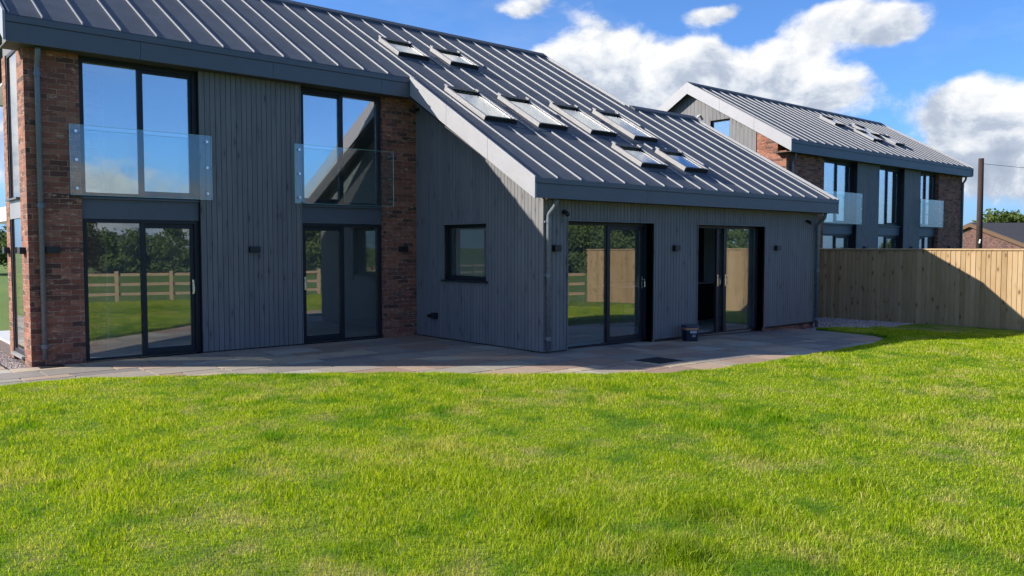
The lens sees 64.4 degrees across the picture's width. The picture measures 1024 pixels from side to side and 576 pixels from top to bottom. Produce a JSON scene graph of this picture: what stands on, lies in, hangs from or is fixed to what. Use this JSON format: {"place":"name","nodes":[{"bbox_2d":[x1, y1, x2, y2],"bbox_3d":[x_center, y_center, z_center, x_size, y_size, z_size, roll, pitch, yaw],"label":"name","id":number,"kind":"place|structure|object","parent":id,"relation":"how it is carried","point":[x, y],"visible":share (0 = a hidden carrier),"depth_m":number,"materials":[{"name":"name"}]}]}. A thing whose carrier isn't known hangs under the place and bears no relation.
{"place":"outdoors","nodes":[
{"label":"outdoors","id":0,"kind":"place"},
{"bbox_2d":[0,261,9,330],"bbox_3d":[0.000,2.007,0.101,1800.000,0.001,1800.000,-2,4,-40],"label":"ground","id":1,"kind":"structure","parent":0,"point":[4,310],"depth_m":31.15,"materials":[{"name":"green plant"}]},
{"bbox_2d":[0,225,7,268],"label":"tree","id":2,"kind":"object","parent":1,"relation":"on","point":[3,242],"visible":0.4,"depth_m":59.82,"materials":[{"name":"green plant"}]},
{"bbox_2d":[0,0,838,368],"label":"detached house","id":3,"kind":"structure","parent":1,"relation":"on","point":[194,176],"depth_m":13.98,"materials":[{"name":"wood"}]},
{"bbox_2d":[5,50,24,358],"bbox_3d":[-7.167,-1.204,11.751,0.140,4.400,0.850,-2,4,-40],"label":"gable window","id":4,"kind":"structure","parent":3,"relation":"in","point":[15,215],"depth_m":11.84,"materials":[{"name":"clear glass"}]},
{"bbox_2d":[78,56,197,200],"bbox_3d":[-5.528,-2.316,12.063,1.646,1.970,0.100,-2,4,-40],"label":"tall window","id":5,"kind":"structure","parent":3,"relation":"in","point":[190,76],"depth_m":12.08,"materials":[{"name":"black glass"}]},
{"bbox_2d":[82,219,200,360],"bbox_3d":[-5.513,0.006,12.162,1.646,2.038,0.147,-2,4,-40],"label":"sliding door","id":6,"kind":"structure","parent":3,"relation":"in","point":[193,226],"depth_m":12.25,"materials":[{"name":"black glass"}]},
{"bbox_2d":[300,86,380,206],"bbox_3d":[-3.011,-2.424,14.209,1.586,1.970,0.100,-2,4,-40],"label":"tall window","id":7,"kind":"structure","parent":3,"relation":"in","point":[307,91],"depth_m":14.20,"materials":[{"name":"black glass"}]},
{"bbox_2d":[302,223,381,342],"bbox_3d":[-2.995,-0.102,14.309,1.586,2.038,0.147,-2,4,-40],"label":"sliding door","id":8,"kind":"structure","parent":3,"relation":"in","point":[310,227],"depth_m":14.30,"materials":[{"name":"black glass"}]},
{"bbox_2d":[349,231,375,319],"bbox_3d":[-3.311,-0.303,18.609,0.880,2.010,0.109,-2,4,-40],"label":"interior door","id":9,"kind":"structure","parent":3,"relation":"in","point":[362,271],"depth_m":18.54,"materials":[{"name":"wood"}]},
{"bbox_2d":[441,223,487,282],"bbox_3d":[-0.763,-0.610,14.102,0.230,1.013,1.300,-2,4,-40],"label":"side window","id":10,"kind":"structure","parent":3,"relation":"in","point":[470,279],"depth_m":14.37,"materials":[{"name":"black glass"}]},
{"bbox_2d":[568,222,646,348],"bbox_3d":[1.564,-0.071,13.705,2.094,2.053,0.147,-2,4,-40],"label":"sliding door","id":11,"kind":"structure","parent":3,"relation":"in","point":[642,228],"depth_m":14.03,"materials":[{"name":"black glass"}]},
{"bbox_2d":[698,225,757,334],"bbox_3d":[4.165,-0.171,15.915,2.204,2.077,0.161,-2,4,-40],"label":"sliding door","id":12,"kind":"structure","parent":3,"relation":"in","point":[724,229],"depth_m":16.13,"materials":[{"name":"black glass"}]},
{"bbox_2d":[657,82,973,248],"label":"detached house","id":13,"kind":"structure","parent":1,"relation":"on","point":[887,186],"depth_m":27.23,"materials":[{"name":"brick"}]},
{"bbox_2d":[712,119,729,136],"bbox_3d":[6.451,-3.592,25.051,0.080,3.150,0.710,-2,4,-40],"label":"gable window","id":14,"kind":"structure","parent":13,"relation":"in","point":[723,120],"depth_m":25.00,"materials":[{"name":"black metal"}]},
{"bbox_2d":[823,234,851,247],"bbox_3d":[10.134,-0.673,25.614,2.036,2.038,0.100,-2,4,-40],"label":"sliding door","id":15,"kind":"structure","parent":13,"relation":"in","point":[849,237],"depth_m":25.80,"materials":[{"name":"black glass"}]},
{"bbox_2d":[823,159,852,224],"bbox_3d":[10.134,-2.994,25.497,2.036,1.970,0.100,-2,4,-40],"label":"tall window","id":16,"kind":"structure","parent":13,"relation":"in","point":[850,188],"depth_m":25.91,"materials":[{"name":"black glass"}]},
{"bbox_2d":[878,235,898,247],"bbox_3d":[12.753,-0.786,27.848,1.866,2.038,0.100,-2,4,-40],"label":"sliding door","id":17,"kind":"structure","parent":13,"relation":"in","point":[896,237],"depth_m":28.02,"materials":[{"name":"black metal"}]},
{"bbox_2d":[878,167,899,225],"bbox_3d":[12.753,-3.107,27.731,1.866,1.970,0.100,-2,4,-40],"label":"tall window","id":18,"kind":"structure","parent":13,"relation":"in","point":[897,171],"depth_m":27.99,"materials":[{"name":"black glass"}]},
{"bbox_2d":[919,236,933,247],"bbox_3d":[15.054,-0.885,29.810,1.616,2.038,0.100,-2,4,-40],"label":"sliding door","id":19,"kind":"structure","parent":13,"relation":"in","point":[920,237],"depth_m":30.05,"materials":[{"name":"black metal"}]},
{"bbox_2d":[920,172,935,227],"bbox_3d":[15.054,-3.206,29.693,1.616,1.970,0.100,-2,4,-40],"label":"tall window","id":20,"kind":"structure","parent":13,"relation":"in","point":[922,174],"depth_m":30.01,"materials":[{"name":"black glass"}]},
{"bbox_2d":[818,248,1023,330],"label":"timber fence","id":21,"kind":"object","parent":1,"relation":"on","point":[983,288],"visible":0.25,"depth_m":18.84,"materials":[{"name":"beige wood"}]},
{"bbox_2d":[976,158,983,248],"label":"utility pole","id":22,"kind":"object","parent":1,"relation":"on","point":[979,226],"visible":0.79,"depth_m":53.78,"materials":[{"name":"brown wood"}]},
{"bbox_2d":[962,223,1023,250],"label":"brick bungalow","id":23,"kind":"object","parent":1,"relation":"on","point":[1003,235],"visible":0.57,"depth_m":77.72,"materials":[{"name":"brick"}]},
{"bbox_2d":[972,208,1023,222],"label":"tree","id":24,"kind":"object","parent":1,"relation":"on","point":[1006,217],"visible":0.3,"depth_m":129.26,"materials":[{"name":"green plant"}]},
{"bbox_2d":[0,338,376,370],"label":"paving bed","id":25,"kind":"object","parent":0,"point":[3,366],"visible":0.02,"depth_m":12.53,"materials":[{"name":"grey concrete"}]},
{"bbox_2d":[0,329,882,385],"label":"patio","id":26,"kind":"structure","parent":0,"point":[416,353],"depth_m":12.14,"materials":[{"name":"stone"}]},
{"bbox_2d":[635,357,682,363],"bbox_3d":[2.133,1.050,11.830,0.520,0.010,0.480,-2,4,-40],"label":"drain cover","id":27,"kind":"object","parent":26,"relation":"on","point":[659,360],"visible":1,"depth_m":11.78,"materials":[{"name":"grey metal"}]},
{"bbox_2d":[681,324,698,340],"bbox_3d":[3.206,0.806,14.631,0.278,0.288,0.278,-1,3,-10],"label":"plastic tub","id":28,"kind":"object","parent":26,"relation":"on","point":[689,332],"visible":1,"depth_m":14.51,"materials":[{"name":"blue plastic"}]},
{"bbox_2d":[0,318,899,363],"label":"gravel bed","id":29,"kind":"object","parent":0,"point":[5,347],"visible":0.05,"depth_m":13.71,"materials":[{"name":"grey gravel"}]},
{"bbox_2d":[0,351,30,369],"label":"gravel","id":30,"kind":"structure","parent":29,"relation":"on","point":[8,361],"depth_m":11.69,"materials":[{"name":"grey gravel"}]},
{"bbox_2d":[807,317,914,329],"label":"gravel","id":31,"kind":"structure","parent":29,"relation":"on","point":[850,323],"depth_m":18.92,"materials":[{"name":"grey gravel"}]},
{"bbox_2d":[0,324,1023,575],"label":"lawn","id":32,"kind":"structure","parent":0,"point":[288,560],"depth_m":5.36,"materials":[{"name":"plant"}]},
{"bbox_2d":[0,0,1023,236],"label":"sky","id":33,"kind":"structure","parent":0,"point":[947,76],"materials":[{"name":"blue"}]}
]}

